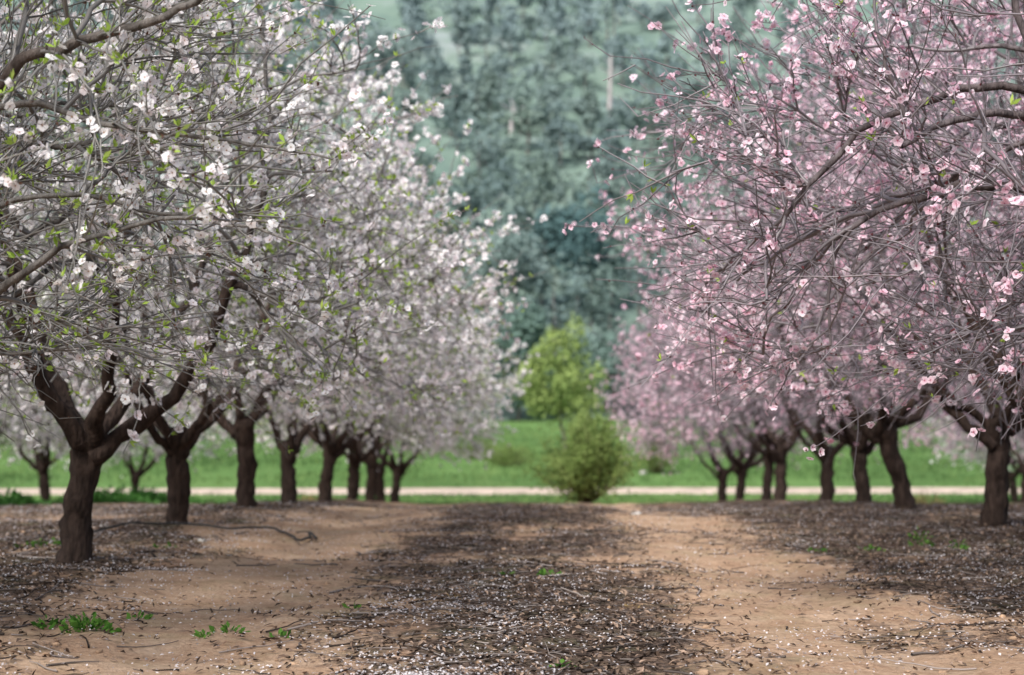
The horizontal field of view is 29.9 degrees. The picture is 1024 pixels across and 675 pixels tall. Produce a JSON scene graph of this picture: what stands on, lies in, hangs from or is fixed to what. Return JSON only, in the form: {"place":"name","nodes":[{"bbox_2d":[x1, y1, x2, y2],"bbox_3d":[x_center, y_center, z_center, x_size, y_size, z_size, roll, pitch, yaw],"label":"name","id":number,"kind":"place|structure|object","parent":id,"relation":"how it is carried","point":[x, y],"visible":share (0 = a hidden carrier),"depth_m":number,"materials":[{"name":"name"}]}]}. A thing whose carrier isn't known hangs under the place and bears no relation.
{"place":"outdoors","nodes":[
{"label":"outdoors","id":0,"kind":"place"},
{"bbox_2d":[0,487,1020,494],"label":"dirt path","id":1,"kind":"structure","parent":0,"point":[692,490],"depth_m":77.41,"materials":[{"name":"beige soil"}]},
{"bbox_2d":[0,418,1023,674],"bbox_3d":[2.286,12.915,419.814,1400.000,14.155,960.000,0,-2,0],"label":"ground","id":2,"kind":"structure","parent":0,"point":[770,616],"depth_m":14.45,"materials":[{"name":"brown soil"}]},
{"bbox_2d":[0,387,18,438],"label":"almond tree","id":3,"kind":"object","parent":2,"relation":"on","point":[14,420],"visible":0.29,"depth_m":30.94,"materials":[{"name":"white plant"}]},
{"bbox_2d":[0,488,51,505],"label":"weed patch","id":4,"kind":"object","parent":2,"relation":"on","point":[17,498],"visible":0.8,"depth_m":33.87,"materials":[{"name":"green plant"}]},
{"bbox_2d":[0,242,71,445],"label":"almond tree","id":5,"kind":"object","parent":2,"relation":"on","point":[28,413],"visible":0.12,"depth_m":35.22,"materials":[{"name":"white plant"}]},
{"bbox_2d":[12,537,60,546],"bbox_3d":[-4.378,1.912,17.785,0.478,0.116,0.377,1,-3,-25],"label":"weed","id":6,"kind":"object","parent":2,"relation":"on","point":[33,542],"visible":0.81,"depth_m":17.82,"materials":[{"name":"green plant"}]},
{"bbox_2d":[31,615,65,628],"bbox_3d":[-2.769,1.712,11.411,0.213,0.134,0.176,-2,-3,40],"label":"weed","id":7,"kind":"object","parent":2,"relation":"on","point":[52,622],"visible":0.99,"depth_m":11.38,"materials":[{"name":"green plant"}]},
{"bbox_2d":[0,232,136,467],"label":"almond tree","id":8,"kind":"object","parent":2,"relation":"on","point":[10,428],"visible":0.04,"depth_m":40.70,"materials":[{"name":"white plant"}]},
{"bbox_2d":[58,611,121,633],"bbox_3d":[-2.487,1.677,11.318,0.346,0.135,0.296,-1,-2,20],"label":"weed","id":9,"kind":"object","parent":2,"relation":"on","point":[75,623],"visible":0.98,"depth_m":11.30,"materials":[{"name":"green plant"}]},
{"bbox_2d":[0,258,195,500],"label":"almond tree","id":10,"kind":"object","parent":2,"relation":"on","point":[42,465],"visible":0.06,"depth_m":46.35,"materials":[{"name":"white plant"}]},
{"bbox_2d":[36,488,161,502],"bbox_3d":[-8.534,3.333,40.110,2.658,0.458,2.036,0,-2,0],"label":"weed patch","id":11,"kind":"object","parent":2,"relation":"on","point":[99,497],"visible":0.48,"depth_m":39.55,"materials":[{"name":"green plant"}]},
{"bbox_2d":[0,290,211,478],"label":"almond tree","id":12,"kind":"object","parent":2,"relation":"on","point":[144,443],"visible":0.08,"depth_m":51.41,"materials":[{"name":"white plant"}]},
{"bbox_2d":[124,610,153,619],"bbox_3d":[-2.359,1.756,12.123,0.204,0.064,0.143,2,-3,-42],"label":"weed","id":13,"kind":"object","parent":2,"relation":"on","point":[147,616],"visible":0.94,"depth_m":12.13,"materials":[{"name":"green plant"}]},
{"bbox_2d":[23,289,263,489],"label":"almond tree","id":14,"kind":"object","parent":2,"relation":"on","point":[136,475],"visible":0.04,"depth_m":56.88,"materials":[{"name":"white plant"}]},
{"bbox_2d":[94,483,226,502],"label":"weed patch","id":15,"kind":"object","parent":2,"relation":"on","point":[152,494],"visible":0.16,"depth_m":43.70,"materials":[{"name":"green plant"}]},
{"bbox_2d":[153,541,176,547],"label":"weed","id":16,"kind":"object","parent":2,"relation":"on","point":[168,543],"visible":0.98,"depth_m":17.67,"materials":[{"name":"green plant"}]},
{"bbox_2d":[0,0,385,447],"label":"almond tree","id":17,"kind":"object","parent":2,"relation":"on","point":[147,18],"visible":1,"depth_m":10.39,"materials":[{"name":"white plant"}]},
{"bbox_2d":[193,629,211,638],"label":"weed","id":18,"kind":"object","parent":2,"relation":"on","point":[201,635],"visible":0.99,"depth_m":11.11,"materials":[{"name":"green plant"}]},
{"bbox_2d":[94,521,317,540],"bbox_3d":[-3.115,1.968,19.581,2.305,0.173,0.721,0,-2,0],"label":"irrigation hose","id":19,"kind":"object","parent":2,"relation":"on","point":[220,527],"visible":0.98,"depth_m":19.82,"materials":[{"name":"black plastic"}]},
{"bbox_2d":[209,621,249,633],"bbox_3d":[-1.734,1.765,11.649,0.216,0.077,0.226,2,-3,-43],"label":"weed","id":20,"kind":"object","parent":2,"relation":"on","point":[224,628],"visible":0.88,"depth_m":11.65,"materials":[{"name":"green plant"}]},
{"bbox_2d":[0,0,469,563],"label":"almond tree","id":21,"kind":"object","parent":2,"relation":"on","point":[94,438],"visible":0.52,"depth_m":15.71,"materials":[{"name":"white plant"}]},
{"bbox_2d":[0,0,514,524],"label":"almond tree","id":22,"kind":"object","parent":2,"relation":"on","point":[176,446],"visible":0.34,"depth_m":20.69,"materials":[{"name":"white plant"}]},
{"bbox_2d":[53,109,492,502],"bbox_3d":[-3.983,-0.493,31.258,6.843,7.009,7.190,0,-2,6],"label":"almond tree","id":23,"kind":"object","parent":2,"relation":"on","point":[289,491],"visible":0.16,"depth_m":30.83,"materials":[{"name":"white plant"}]},
{"bbox_2d":[0,19,548,507],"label":"almond tree","id":24,"kind":"object","parent":2,"relation":"on","point":[240,431],"visible":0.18,"depth_m":25.33,"materials":[{"name":"white plant"}]},
{"bbox_2d":[269,628,290,637],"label":"weed","id":25,"kind":"object","parent":2,"relation":"on","point":[281,632],"visible":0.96,"depth_m":11.29,"materials":[{"name":"green plant"}]},
{"bbox_2d":[305,493,335,499],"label":"dry grass tuft","id":26,"kind":"object","parent":2,"relation":"on","point":[314,498],"visible":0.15,"depth_m":49.87,"materials":[{"name":"beige plant"}]},
{"bbox_2d":[149,169,512,501],"bbox_3d":[-3.413,0.053,36.053,6.781,6.596,7.166,-2,-3,38],"label":"almond tree","id":27,"kind":"object","parent":2,"relation":"on","point":[334,448],"visible":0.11,"depth_m":35.85,"materials":[{"name":"white plant"}]},
{"bbox_2d":[167,212,505,499],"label":"almond tree","id":28,"kind":"object","parent":2,"relation":"on","point":[356,458],"visible":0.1,"depth_m":40.79,"materials":[{"name":"white plant"}]},
{"bbox_2d":[342,603,361,609],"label":"weed","id":29,"kind":"object","parent":2,"relation":"on","point":[355,607],"visible":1,"depth_m":12.48,"materials":[{"name":"green plant"}]},
{"bbox_2d":[101,470,646,541],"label":"stones","id":30,"kind":"object","parent":2,"relation":"on","point":[641,472],"visible":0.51,"depth_m":24.90,"materials":[{"name":"grey stone"}]},
{"bbox_2d":[259,289,509,501],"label":"almond tree","id":31,"kind":"object","parent":2,"relation":"on","point":[380,482],"visible":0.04,"depth_m":50.52,"materials":[{"name":"white plant"}]},
{"bbox_2d":[261,259,547,500],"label":"almond tree","id":32,"kind":"object","parent":2,"relation":"on","point":[370,462],"visible":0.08,"depth_m":45.94,"materials":[{"name":"white plant"}]},
{"bbox_2d":[302,308,517,502],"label":"almond tree","id":33,"kind":"object","parent":2,"relation":"on","point":[399,471],"visible":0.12,"depth_m":55.83,"materials":[{"name":"white plant"}]},
{"bbox_2d":[441,436,515,458],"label":"shrub","id":34,"kind":"object","parent":2,"relation":"on","point":[486,445],"visible":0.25,"depth_m":99.67,"materials":[{"name":"green plant"}]},
{"bbox_2d":[478,441,539,466],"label":"shrub","id":35,"kind":"object","parent":2,"relation":"on","point":[507,457],"visible":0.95,"depth_m":93.46,"materials":[{"name":"green plant"}]},
{"bbox_2d":[0,417,1020,504],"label":"meadow grass","id":36,"kind":"structure","parent":2,"relation":"on","point":[444,498],"depth_m":86.40,"materials":[{"name":"green plant"}]},
{"bbox_2d":[0,499,1023,674],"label":"fallen petals","id":37,"kind":"object","parent":2,"relation":"on","point":[460,667],"visible":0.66,"depth_m":13.51,"materials":[{"name":"white plant"}]},
{"bbox_2d":[0,504,1023,674],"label":"soil clods","id":38,"kind":"object","parent":2,"relation":"on","point":[699,672],"visible":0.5,"depth_m":13.07,"materials":[{"name":"soil"}]},
{"bbox_2d":[0,499,1023,674],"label":"fallen leaves","id":39,"kind":"object","parent":2,"relation":"on","point":[567,659],"depth_m":14.37,"materials":[{"name":"brown plant"}]},
{"bbox_2d":[480,301,556,420],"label":"olive tree","id":40,"kind":"object","parent":2,"relation":"on","point":[527,329],"visible":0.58,"depth_m":144.33,"materials":[{"name":"green plant"}]},
{"bbox_2d":[536,568,562,575],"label":"weed","id":41,"kind":"object","parent":2,"relation":"on","point":[543,572],"visible":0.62,"depth_m":15.20,"materials":[{"name":"green plant"}]},
{"bbox_2d":[511,313,611,451],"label":"young green tree","id":42,"kind":"object","parent":2,"relation":"on","point":[564,390],"visible":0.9,"depth_m":104.39,"materials":[{"name":"green plant"}]},
{"bbox_2d":[549,658,576,666],"bbox_3d":[0.265,1.663,9.749,0.136,0.054,0.112,1,-2,-14],"label":"weed","id":43,"kind":"object","parent":2,"relation":"on","point":[562,660],"visible":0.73,"depth_m":9.76,"materials":[{"name":"green plant"}]},
{"bbox_2d":[522,399,649,503],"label":"shrub","id":44,"kind":"object","parent":2,"relation":"on","point":[585,460],"visible":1,"depth_m":44.61,"materials":[{"name":"green plant"}]},
{"bbox_2d":[576,326,663,418],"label":"olive tree","id":45,"kind":"object","parent":2,"relation":"on","point":[600,348],"visible":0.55,"depth_m":146.59,"materials":[{"name":"green plant"}]},
{"bbox_2d":[634,435,681,473],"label":"shrub","id":46,"kind":"object","parent":2,"relation":"on","point":[653,468],"visible":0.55,"depth_m":87.61,"materials":[{"name":"green plant"}]},
{"bbox_2d":[588,293,829,500],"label":"almond tree","id":47,"kind":"object","parent":2,"relation":"on","point":[721,474],"visible":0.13,"depth_m":55.81,"materials":[{"name":"pink plant"}]},
{"bbox_2d":[581,280,845,499],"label":"almond tree","id":48,"kind":"object","parent":2,"relation":"on","point":[741,470],"visible":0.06,"depth_m":50.72,"materials":[{"name":"pink plant"}]},
{"bbox_2d":[602,262,898,499],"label":"almond tree","id":49,"kind":"object","parent":2,"relation":"on","point":[768,463],"visible":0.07,"depth_m":47.02,"materials":[{"name":"pink plant"}]},
{"bbox_2d":[601,212,967,499],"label":"almond tree","id":50,"kind":"object","parent":2,"relation":"on","point":[779,452],"visible":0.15,"depth_m":41.75,"materials":[{"name":"pink plant"}]},
{"bbox_2d":[562,0,1023,459],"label":"almond tree","id":51,"kind":"object","parent":2,"relation":"on","point":[906,93],"visible":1,"depth_m":12.16,"materials":[{"name":"pink plant"}]},
{"bbox_2d":[562,20,1023,508],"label":"almond tree","id":52,"kind":"object","parent":2,"relation":"on","point":[882,436],"visible":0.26,"depth_m":25.80,"materials":[{"name":"pink plant"}]},
{"bbox_2d":[586,0,1023,481],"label":"almond tree","id":53,"kind":"object","parent":2,"relation":"on","point":[1015,394],"visible":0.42,"depth_m":16.25,"materials":[{"name":"pink plant"}]},
{"bbox_2d":[612,162,1005,501],"bbox_3d":[5.603,0.033,35.834,7.747,6.691,8.470,0,-2,8],"label":"almond tree","id":54,"kind":"object","parent":2,"relation":"on","point":[827,473],"visible":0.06,"depth_m":35.85,"materials":[{"name":"pink plant"}]},
{"bbox_2d":[807,547,830,552],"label":"weed","id":55,"kind":"object","parent":2,"relation":"on","point":[811,548],"visible":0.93,"depth_m":17.88,"materials":[{"name":"green plant"}]},
{"bbox_2d":[629,0,1023,525],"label":"almond tree","id":56,"kind":"object","parent":2,"relation":"on","point":[994,510],"visible":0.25,"depth_m":20.83,"materials":[{"name":"pink plant"}]},
{"bbox_2d":[635,109,1023,501],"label":"almond tree","id":57,"kind":"object","parent":2,"relation":"on","point":[848,437],"visible":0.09,"depth_m":30.78,"materials":[{"name":"pink plant"}]},
{"bbox_2d":[857,544,885,550],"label":"weed","id":58,"kind":"object","parent":2,"relation":"on","point":[870,546],"visible":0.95,"depth_m":18.29,"materials":[{"name":"green plant"}]},
{"bbox_2d":[907,526,934,545],"bbox_3d":[3.932,1.924,18.560,0.296,0.222,0.242,1,-2,-16],"label":"weed","id":59,"kind":"object","parent":2,"relation":"on","point":[926,542],"visible":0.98,"depth_m":18.54,"materials":[{"name":"green plant"}]},
{"bbox_2d":[913,488,946,502],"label":"dry grass tuft","id":60,"kind":"object","parent":2,"relation":"on","point":[923,499],"visible":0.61,"depth_m":45.76,"materials":[{"name":"beige plant"}]},
{"bbox_2d":[948,540,971,549],"bbox_3d":[4.191,1.944,17.943,0.242,0.122,0.230,0,-2,0],"label":"weed","id":61,"kind":"object","parent":2,"relation":"on","point":[961,546],"visible":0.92,"depth_m":17.93,"materials":[{"name":"green plant"}]},
{"bbox_2d":[902,307,1023,502],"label":"almond tree","id":62,"kind":"object","parent":2,"relation":"on","point":[1020,470],"visible":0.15,"depth_m":54.77,"materials":[{"name":"pink plant"}]},
{"bbox_2d":[905,320,1023,502],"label":"almond tree","id":63,"kind":"object","parent":2,"relation":"on","point":[1012,477],"visible":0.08,"depth_m":60.69,"materials":[{"name":"pink plant"}]},
{"bbox_2d":[916,295,1023,465],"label":"almond tree","id":64,"kind":"object","parent":2,"relation":"on","point":[979,443],"visible":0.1,"depth_m":49.28,"materials":[{"name":"pink plant"}]},
{"bbox_2d":[930,386,1023,477],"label":"almond tree","id":65,"kind":"object","parent":2,"relation":"on","point":[960,453],"visible":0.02,"depth_m":66.57,"materials":[{"name":"pink plant"}]},
{"bbox_2d":[0,0,1023,420],"bbox_3d":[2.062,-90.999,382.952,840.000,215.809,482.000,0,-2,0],"label":"hill","id":66,"kind":"structure","parent":0,"point":[388,12],"depth_m":284.26,"materials":[{"name":"green plant"}]},
{"bbox_2d":[447,301,502,399],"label":"olive tree","id":67,"kind":"object","parent":66,"relation":"on","point":[489,323],"visible":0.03,"depth_m":150.98,"materials":[{"name":"plant"}]},
{"bbox_2d":[454,224,550,317],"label":"olive tree","id":68,"kind":"object","parent":66,"relation":"on","point":[512,247],"visible":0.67,"depth_m":171.09,"materials":[{"name":"green plant"}]},
{"bbox_2d":[0,0,1023,420],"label":"hillside forest","id":69,"kind":"object","parent":66,"relation":"on","point":[540,170],"visible":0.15,"depth_m":237.83,"materials":[{"name":"green plant"}]},
{"bbox_2d":[500,99,525,135],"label":"dead tree","id":70,"kind":"object","parent":66,"relation":"on","point":[511,128],"visible":0.51,"depth_m":236.08,"materials":[{"name":"wood"}]},
{"bbox_2d":[530,182,622,311],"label":"evergreen oak","id":71,"kind":"object","parent":66,"relation":"on","point":[579,240],"visible":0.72,"depth_m":177.57,"materials":[{"name":"green plant"}]},
{"bbox_2d":[599,55,621,116],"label":"dead tree","id":72,"kind":"object","parent":66,"relation":"on","point":[610,98],"visible":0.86,"depth_m":251.28,"materials":[{"name":"wood"}]}
]}

